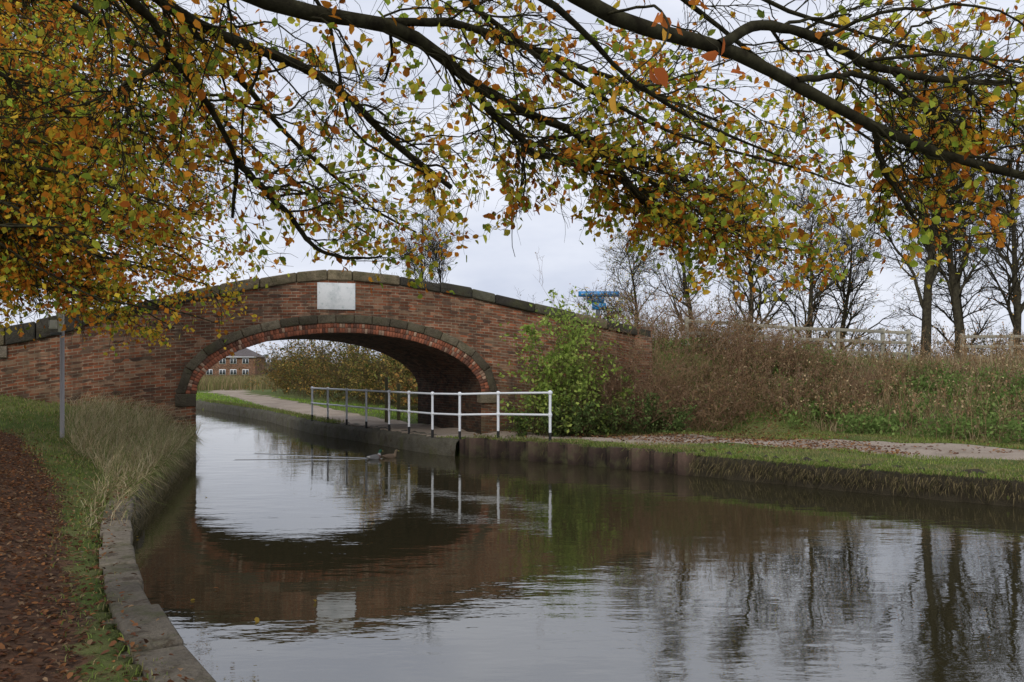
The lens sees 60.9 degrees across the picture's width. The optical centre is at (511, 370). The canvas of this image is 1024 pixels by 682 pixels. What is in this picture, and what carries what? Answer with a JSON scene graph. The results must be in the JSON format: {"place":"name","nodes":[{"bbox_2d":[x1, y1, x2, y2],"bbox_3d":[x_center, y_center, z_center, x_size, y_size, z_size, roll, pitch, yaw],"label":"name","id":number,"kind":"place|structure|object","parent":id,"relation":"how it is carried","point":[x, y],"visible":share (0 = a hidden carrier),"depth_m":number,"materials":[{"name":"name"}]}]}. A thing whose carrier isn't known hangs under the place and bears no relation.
{"place":"outdoors","nodes":[
{"label":"outdoors","id":0,"kind":"place"},
{"bbox_2d":[0,352,1023,681],"bbox_3d":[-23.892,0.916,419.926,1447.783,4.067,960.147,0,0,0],"label":"ground","id":1,"kind":"structure","parent":0,"point":[354,418],"depth_m":12.82,"materials":[{"name":"brown soil"}]},
{"bbox_2d":[49,313,64,437],"bbox_3d":[-8.498,0.180,16.252,0.261,2.540,0.119,0,0,-20],"label":"marker post","id":2,"kind":"object","parent":1,"relation":"on","point":[53,324],"visible":0.82,"depth_m":16.26,"materials":[{"name":"paint"}]},
{"bbox_2d":[3,39,117,317],"bbox_3d":[-20.063,-6.320,29.640,12.312,13.571,12.067,0,0,-24],"label":"lime tree","id":3,"kind":"object","parent":1,"relation":"on","point":[45,316],"depth_m":33.87,"materials":[{"name":"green plant"}]},
{"bbox_2d":[80,445,215,681],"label":"canal bank coping","id":4,"kind":"object","parent":1,"relation":"on","point":[152,629],"visible":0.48,"depth_m":5.74,"materials":[{"name":"concrete"}]},
{"bbox_2d":[0,0,306,355],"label":"beech tree","id":5,"kind":"object","parent":1,"relation":"on","point":[35,233],"visible":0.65,"depth_m":10.68,"materials":[{"name":"orange plant"}]},
{"bbox_2d":[203,357,264,377],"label":"walls","id":6,"kind":"structure","parent":1,"relation":"on","point":[228,366],"depth_m":200.00,"materials":[{"name":"red brick"}]},
{"bbox_2d":[207,357,256,374],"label":"window frames","id":7,"kind":"structure","parent":6,"relation":"attached to","point":[233,358],"depth_m":199.94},
{"bbox_2d":[206,359,247,373],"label":"window glass","id":8,"kind":"object","parent":7,"relation":"in","point":[231,371],"visible":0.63,"depth_m":199.91,"materials":[{"name":"grey glass"}]},
{"bbox_2d":[226,348,264,356],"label":"roof","id":9,"kind":"structure","parent":6,"relation":"on","point":[245,352],"depth_m":201.01,"materials":[{"name":"tile"}]},
{"bbox_2d":[197,374,292,390],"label":"reeds","id":10,"kind":"object","parent":1,"relation":"on","point":[230,382],"visible":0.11,"depth_m":76.88,"materials":[{"name":"beige plant"}]},
{"bbox_2d":[234,339,319,392],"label":"hedge bush","id":11,"kind":"object","parent":1,"relation":"on","point":[273,350],"visible":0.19,"depth_m":66.74,"materials":[{"name":"green plant"}]},
{"bbox_2d":[253,342,322,393],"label":"hedge bush","id":12,"kind":"object","parent":1,"relation":"on","point":[280,376],"visible":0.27,"depth_m":60.56,"materials":[{"name":"green plant"}]},
{"bbox_2d":[254,339,348,396],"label":"hedge bush","id":13,"kind":"object","parent":1,"relation":"on","point":[292,376],"visible":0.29,"depth_m":56.55,"materials":[{"name":"green plant"}]},
{"bbox_2d":[268,340,360,398],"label":"hedge bush","id":14,"kind":"object","parent":1,"relation":"on","point":[309,373],"visible":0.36,"depth_m":52.39,"materials":[{"name":"green plant"}]},
{"bbox_2d":[263,354,386,374],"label":"distant trees","id":15,"kind":"object","parent":1,"relation":"on","point":[271,364],"depth_m":290.92,"materials":[{"name":"brown plant"}]},
{"bbox_2d":[0,270,651,448],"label":"brick arch bridge","id":16,"kind":"structure","parent":1,"relation":"on","point":[434,339],"depth_m":21.89,"materials":[{"name":"brick"}]},
{"bbox_2d":[196,399,465,455],"bbox_3d":[-17.400,2.339,46.383,3.394,1.536,60.170,0,0,-35],"label":"stone edging","id":17,"kind":"object","parent":1,"relation":"on","point":[419,443],"visible":0.3,"depth_m":25.86,"materials":[{"name":"concrete"}]},
{"bbox_2d":[281,340,388,400],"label":"hedge bush","id":18,"kind":"object","parent":1,"relation":"on","point":[313,371],"visible":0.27,"depth_m":47.57,"materials":[{"name":"green plant"}]},
{"bbox_2d":[337,272,373,368],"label":"hawthorn tree","id":19,"kind":"object","parent":1,"relation":"on","point":[355,349],"visible":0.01,"depth_m":61.88,"materials":[{"name":"brown plant"}]},
{"bbox_2d":[314,351,398,403],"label":"hedge bush","id":20,"kind":"object","parent":1,"relation":"on","point":[339,385],"visible":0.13,"depth_m":44.03,"materials":[{"name":"green plant"}]},
{"bbox_2d":[325,342,402,406],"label":"hedge bush","id":21,"kind":"object","parent":1,"relation":"on","point":[365,382],"visible":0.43,"depth_m":40.89,"materials":[{"name":"green plant"}]},
{"bbox_2d":[347,350,395,401],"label":"hedge bush","id":22,"kind":"object","parent":1,"relation":"on","point":[373,358],"depth_m":45.98,"materials":[{"name":"green plant"}]},
{"bbox_2d":[354,353,416,407],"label":"hedge bush","id":23,"kind":"object","parent":1,"relation":"on","point":[406,371],"visible":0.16,"depth_m":36.57,"materials":[{"name":"green plant"}]},
{"bbox_2d":[385,377,387,422],"bbox_3d":[-4.030,1.025,27.950,0.100,1.650,0.100,0,0,0],"label":"wooden post","id":24,"kind":"object","parent":1,"relation":"on","point":[386,399],"visible":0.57,"depth_m":27.90,"materials":[{"name":"wood"}]},
{"bbox_2d":[378,370,417,413],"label":"hedge bush","id":25,"kind":"object","parent":1,"relation":"on","point":[404,401],"visible":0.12,"depth_m":33.28,"materials":[{"name":"green plant"}]},
{"bbox_2d":[397,384,417,419],"bbox_3d":[-3.201,1.153,29.513,0.147,1.544,1.941,0,0,37],"label":"timber fence","id":26,"kind":"object","parent":1,"relation":"on","point":[399,395],"visible":0.41,"depth_m":28.76,"materials":[{"name":"wood"}]},
{"bbox_2d":[383,231,438,278],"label":"ash tree","id":27,"kind":"object","parent":1,"relation":"on","point":[415,267],"visible":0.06,"depth_m":49.46,"materials":[{"name":"brown plant"}]},
{"bbox_2d":[311,386,552,447],"bbox_3d":[-3.252,1.153,24.163,0.953,1.435,12.287,0,0,-38],"label":"white railing","id":28,"kind":"object","parent":1,"relation":"on","point":[459,414],"visible":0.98,"depth_m":21.88,"materials":[{"name":"metal"}]},
{"bbox_2d":[400,169,463,282],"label":"ash tree","id":29,"kind":"object","parent":1,"relation":"on","point":[422,225],"visible":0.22,"depth_m":46.16,"materials":[{"name":"brown plant"}]},
{"bbox_2d":[416,208,455,282],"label":"ash tree","id":30,"kind":"object","parent":1,"relation":"on","point":[440,262],"visible":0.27,"depth_m":47.57,"materials":[{"name":"brown plant"}]},
{"bbox_2d":[0,379,1020,681],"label":"fallen leaves","id":31,"kind":"object","parent":1,"relation":"on","point":[742,437],"visible":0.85,"depth_m":8.08,"materials":[{"name":"brown plant"}]},
{"bbox_2d":[0,0,1023,338],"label":"beech tree","id":32,"kind":"object","parent":1,"relation":"on","point":[680,220],"visible":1,"depth_m":6.77,"materials":[{"name":"yellow plant"}]},
{"bbox_2d":[35,335,1023,532],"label":"long grass","id":33,"kind":"structure","parent":1,"relation":"on","point":[162,452],"depth_m":16.86,"materials":[{"name":"green plant"}]},
{"bbox_2d":[493,286,632,433],"bbox_3d":[1.447,-0.239,22.517,2.894,3.948,4.432,0,0,43],"label":"elder bush","id":34,"kind":"object","parent":1,"relation":"on","point":[564,355],"visible":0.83,"depth_m":21.99,"materials":[{"name":"green plant"}]},
{"bbox_2d":[499,361,641,436],"bbox_3d":[1.607,0.801,22.499,4.248,2.164,2.634,0,0,-37],"label":"elder bush","id":35,"kind":"object","parent":1,"relation":"on","point":[576,405],"visible":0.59,"depth_m":21.80,"materials":[{"name":"green plant"}]},
{"bbox_2d":[460,437,697,475],"bbox_3d":[1.355,2.320,19.241,6.437,1.460,0.779,0,0,40],"label":"sheet piling","id":36,"kind":"object","parent":1,"relation":"on","point":[571,454],"visible":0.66,"depth_m":18.97,"materials":[{"name":"metal"}]},
{"bbox_2d":[514,286,646,322],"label":"hawthorn hedge","id":37,"kind":"object","parent":1,"relation":"on","point":[591,306],"visible":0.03,"depth_m":40.30,"materials":[{"name":"brown plant"}]},
{"bbox_2d":[500,387,696,437],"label":"bush","id":38,"kind":"object","parent":1,"relation":"on","point":[652,426],"visible":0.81,"depth_m":21.96,"materials":[{"name":"green plant"}]},
{"bbox_2d":[578,291,618,317],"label":"blue gantry sign","id":39,"kind":"object","parent":1,"relation":"on","point":[599,304],"visible":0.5,"depth_m":60.05,"materials":[{"name":"metal"}]},
{"bbox_2d":[570,283,633,321],"bbox_3d":[3.699,-1.120,34.746,3.027,4.772,3.325,0,0,-33],"label":"hawthorn tree","id":40,"kind":"object","parent":1,"relation":"on","point":[606,308],"visible":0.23,"depth_m":34.61,"materials":[{"name":"brown plant"}]},
{"bbox_2d":[535,252,703,430],"bbox_3d":[2.394,-0.888,23.634,4.298,5.243,4.530,0,0,-28],"label":"bramble bush","id":41,"kind":"object","parent":1,"relation":"on","point":[626,385],"visible":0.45,"depth_m":22.97,"materials":[{"name":"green plant"}]},
{"bbox_2d":[580,221,671,327],"bbox_3d":[5.393,-3.198,36.224,4.352,6.756,4.684,0,0,29],"label":"hawthorn tree","id":42,"kind":"object","parent":1,"relation":"on","point":[628,256],"visible":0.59,"depth_m":35.98,"materials":[{"name":"brown plant"}]},
{"bbox_2d":[560,368,693,435],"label":"bramble bush","id":43,"kind":"object","parent":1,"relation":"on","point":[605,392],"visible":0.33,"depth_m":22.53,"materials":[{"name":"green plant"}]},
{"bbox_2d":[561,266,709,351],"bbox_3d":[3.784,-1.666,26.078,4.212,2.749,4.116,0,0,16],"label":"bramble bush","id":44,"kind":"object","parent":1,"relation":"on","point":[653,323],"visible":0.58,"depth_m":25.89,"materials":[{"name":"brown plant"}]},
{"bbox_2d":[586,369,690,432],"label":"bramble bush","id":45,"kind":"object","parent":1,"relation":"on","point":[639,399],"visible":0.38,"depth_m":22.79,"materials":[{"name":"brown plant"}]},
{"bbox_2d":[576,306,724,428],"bbox_3d":[3.637,-0.080,24.260,4.825,3.586,5.568,0,0,0],"label":"bramble bush","id":46,"kind":"object","parent":1,"relation":"on","point":[656,372],"visible":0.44,"depth_m":23.25,"materials":[{"name":"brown plant"}]},
{"bbox_2d":[619,153,734,327],"bbox_3d":[6.552,-4.323,34.829,4.257,8.672,4.654,0,0,-44],"label":"ash tree","id":47,"kind":"object","parent":1,"relation":"on","point":[684,285],"visible":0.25,"depth_m":34.37,"materials":[{"name":"brown plant"}]},
{"bbox_2d":[614,271,753,429],"bbox_3d":[4.303,-0.529,24.161,3.707,4.507,3.758,0,0,-12],"label":"bramble bush","id":48,"kind":"object","parent":1,"relation":"on","point":[669,363],"visible":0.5,"depth_m":23.73,"materials":[{"name":"brown plant"}]},
{"bbox_2d":[634,362,753,431],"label":"bramble bush","id":49,"kind":"object","parent":1,"relation":"on","point":[702,412],"visible":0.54,"depth_m":23.01,"materials":[{"name":"brown plant"}]},
{"bbox_2d":[624,290,765,418],"bbox_3d":[5.190,-0.365,24.836,4.217,3.984,3.080,0,0,0],"label":"bramble bush","id":50,"kind":"object","parent":1,"relation":"on","point":[708,371],"visible":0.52,"depth_m":24.65,"materials":[{"name":"brown plant"}]},
{"bbox_2d":[644,283,774,351],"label":"bramble bush","id":51,"kind":"object","parent":1,"relation":"on","point":[712,315],"visible":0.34,"depth_m":26.28,"materials":[{"name":"brown plant"}]},
{"bbox_2d":[661,352,766,432],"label":"bramble bush","id":52,"kind":"object","parent":1,"relation":"on","point":[720,407],"visible":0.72,"depth_m":23.35,"materials":[{"name":"brown plant"}]},
{"bbox_2d":[699,316,788,351],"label":"hawthorn hedge","id":53,"kind":"object","parent":1,"relation":"on","point":[764,332],"visible":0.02,"depth_m":32.74,"materials":[{"name":"brown plant"}]},
{"bbox_2d":[696,350,795,431],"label":"bramble bush","id":54,"kind":"object","parent":1,"relation":"on","point":[746,397],"visible":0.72,"depth_m":23.67,"materials":[{"name":"brown plant"}]},
{"bbox_2d":[693,290,811,396],"bbox_3d":[6.269,-0.599,25.029,3.361,3.544,3.774,0,0,-33],"label":"bramble bush","id":55,"kind":"object","parent":1,"relation":"on","point":[731,349],"visible":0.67,"depth_m":24.84,"materials":[{"name":"brown plant"}]},
{"bbox_2d":[700,168,818,340],"bbox_3d":[9.392,-3.797,32.591,5.552,7.675,5.585,0,0,0],"label":"hawthorn tree","id":56,"kind":"object","parent":1,"relation":"on","point":[752,302],"visible":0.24,"depth_m":32.68,"materials":[{"name":"brown plant"}]},
{"bbox_2d":[713,302,817,383],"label":"bramble bush","id":57,"kind":"object","parent":1,"relation":"on","point":[767,351],"visible":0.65,"depth_m":25.11,"materials":[{"name":"brown plant"}]},
{"bbox_2d":[735,356,831,419],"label":"bramble bush","id":58,"kind":"object","parent":1,"relation":"on","point":[782,390],"visible":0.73,"depth_m":23.99,"materials":[{"name":"brown plant"}]},
{"bbox_2d":[748,318,834,384],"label":"bramble bush","id":59,"kind":"object","parent":1,"relation":"on","point":[785,356],"visible":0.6,"depth_m":25.32,"materials":[{"name":"brown plant"}]},
{"bbox_2d":[685,317,910,359],"bbox_3d":[9.258,-0.758,27.530,8.882,1.682,0.172,0,0,-22],"label":"timber fence","id":60,"kind":"object","parent":1,"relation":"on","point":[883,331],"visible":0.46,"depth_m":27.99,"materials":[{"name":"wood"}]},
{"bbox_2d":[744,168,883,346],"bbox_3d":[11.349,-4.120,33.873,5.711,8.263,5.445,0,0,0],"label":"hawthorn tree","id":61,"kind":"object","parent":1,"relation":"on","point":[815,306],"visible":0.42,"depth_m":33.52,"materials":[{"name":"brown plant"}]},
{"bbox_2d":[772,328,859,390],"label":"bramble bush","id":62,"kind":"object","parent":1,"relation":"on","point":[827,358],"visible":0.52,"depth_m":25.72,"materials":[{"name":"brown plant"}]},
{"bbox_2d":[617,306,1023,441],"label":"dead willowherb stems","id":63,"kind":"object","parent":1,"relation":"on","point":[964,355],"visible":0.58,"depth_m":24.36,"materials":[{"name":"dry dead plant stems"},{"name":"dry leaves"}]},
{"bbox_2d":[792,366,869,422],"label":"bramble bush","id":64,"kind":"object","parent":1,"relation":"on","point":[831,400],"visible":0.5,"depth_m":24.12,"materials":[{"name":"brown plant"}]},
{"bbox_2d":[771,316,901,358],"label":"hawthorn hedge","id":65,"kind":"object","parent":1,"relation":"on","point":[812,331],"visible":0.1,"depth_m":33.41,"materials":[{"name":"brown plant"}]},
{"bbox_2d":[652,337,1023,444],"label":"nettles","id":66,"kind":"object","parent":1,"relation":"on","point":[875,424],"visible":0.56,"depth_m":22.81,"materials":[{"name":"green plant"}]},
{"bbox_2d":[788,184,908,349],"bbox_3d":[13.803,-3.807,35.263,4.239,7.711,5.305,0,0,0],"label":"hawthorn tree","id":67,"kind":"object","parent":1,"relation":"on","point":[844,296],"visible":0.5,"depth_m":34.80,"materials":[{"name":"brown plant"}]},
{"bbox_2d":[692,448,1023,507],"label":"earth bank","id":68,"kind":"structure","parent":1,"relation":"on","point":[843,472],"depth_m":14.55,"materials":[{"name":"brown soil"}]},
{"bbox_2d":[819,360,902,409],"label":"bramble bush","id":69,"kind":"object","parent":1,"relation":"on","point":[858,384],"visible":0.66,"depth_m":25.10,"materials":[{"name":"brown plant"}]},
{"bbox_2d":[834,321,944,358],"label":"hawthorn hedge","id":70,"kind":"object","parent":1,"relation":"on","point":[897,345],"visible":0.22,"depth_m":34.35,"materials":[{"name":"brown plant"}]},
{"bbox_2d":[870,356,946,395],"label":"bramble bush","id":71,"kind":"object","parent":1,"relation":"on","point":[910,369],"visible":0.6,"depth_m":25.30,"materials":[{"name":"brown plant"}]},
{"bbox_2d":[843,2,1023,358],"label":"ash tree","id":72,"kind":"object","parent":1,"relation":"on","point":[925,301],"visible":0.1,"depth_m":30.75,"materials":[{"name":"brown plant"}]},
{"bbox_2d":[875,213,1023,353],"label":"hawthorn tree","id":73,"kind":"object","parent":1,"relation":"on","point":[950,318],"visible":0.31,"depth_m":33.52,"materials":[{"name":"brown plant"}]},
{"bbox_2d":[884,27,1023,359],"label":"ash tree","id":74,"kind":"object","parent":1,"relation":"on","point":[955,289],"visible":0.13,"depth_m":31.11,"materials":[{"name":"brown plant"}]},
{"bbox_2d":[902,323,1009,357],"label":"hawthorn hedge","id":75,"kind":"object","parent":1,"relation":"on","point":[903,328],"visible":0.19,"depth_m":34.15,"materials":[{"name":"brown plant"}]},
{"bbox_2d":[954,110,1023,355],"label":"ash tree","id":76,"kind":"object","parent":1,"relation":"on","point":[1013,289],"visible":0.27,"depth_m":33.08,"materials":[{"name":"brown plant"}]},
{"bbox_2d":[960,333,1023,358],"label":"timber fence","id":77,"kind":"object","parent":1,"relation":"on","point":[987,336],"visible":0.34,"depth_m":29.33,"materials":[{"name":"wood"}]},
{"bbox_2d":[980,323,1023,354],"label":"hawthorn hedge","id":78,"kind":"object","parent":1,"relation":"on","point":[982,339],"visible":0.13,"depth_m":35.32,"materials":[{"name":"brown plant"}]},
{"bbox_2d":[0,350,1023,681],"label":"grass","id":79,"kind":"structure","parent":0,"point":[1004,466],"depth_m":16.82,"materials":[{"name":"green plant"}]},
{"bbox_2d":[0,0,1023,362],"label":"sky","id":80,"kind":"structure","parent":0,"point":[492,266],"materials":[{"name":"white"}]},
{"bbox_2d":[132,409,1023,681],"bbox_3d":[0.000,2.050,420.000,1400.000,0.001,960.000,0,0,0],"label":"canal water","id":81,"kind":"structure","parent":0,"point":[403,565],"depth_m":8.86,"materials":[{"name":"grey liquid"}]},
{"bbox_2d":[136,536,315,621],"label":"floating leaves","id":82,"kind":"object","parent":81,"relation":"on","point":[256,619],"visible":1,"depth_m":7.15,"materials":[{"name":"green plant"}]},
{"bbox_2d":[367,449,381,459],"bbox_3d":[-3.195,1.964,20.308,0.197,0.254,0.532,0,0,35],"label":"mallard duck","id":83,"kind":"object","parent":81,"relation":"on","point":[374,456],"visible":0.99,"depth_m":20.24},
{"bbox_2d":[381,449,397,457],"bbox_3d":[-2.873,1.974,20.605,0.476,0.227,0.176,0,0,-38],"label":"mallard duck","id":84,"kind":"object","parent":81,"relation":"on","point":[393,455],"visible":0.98,"depth_m":20.53}
]}

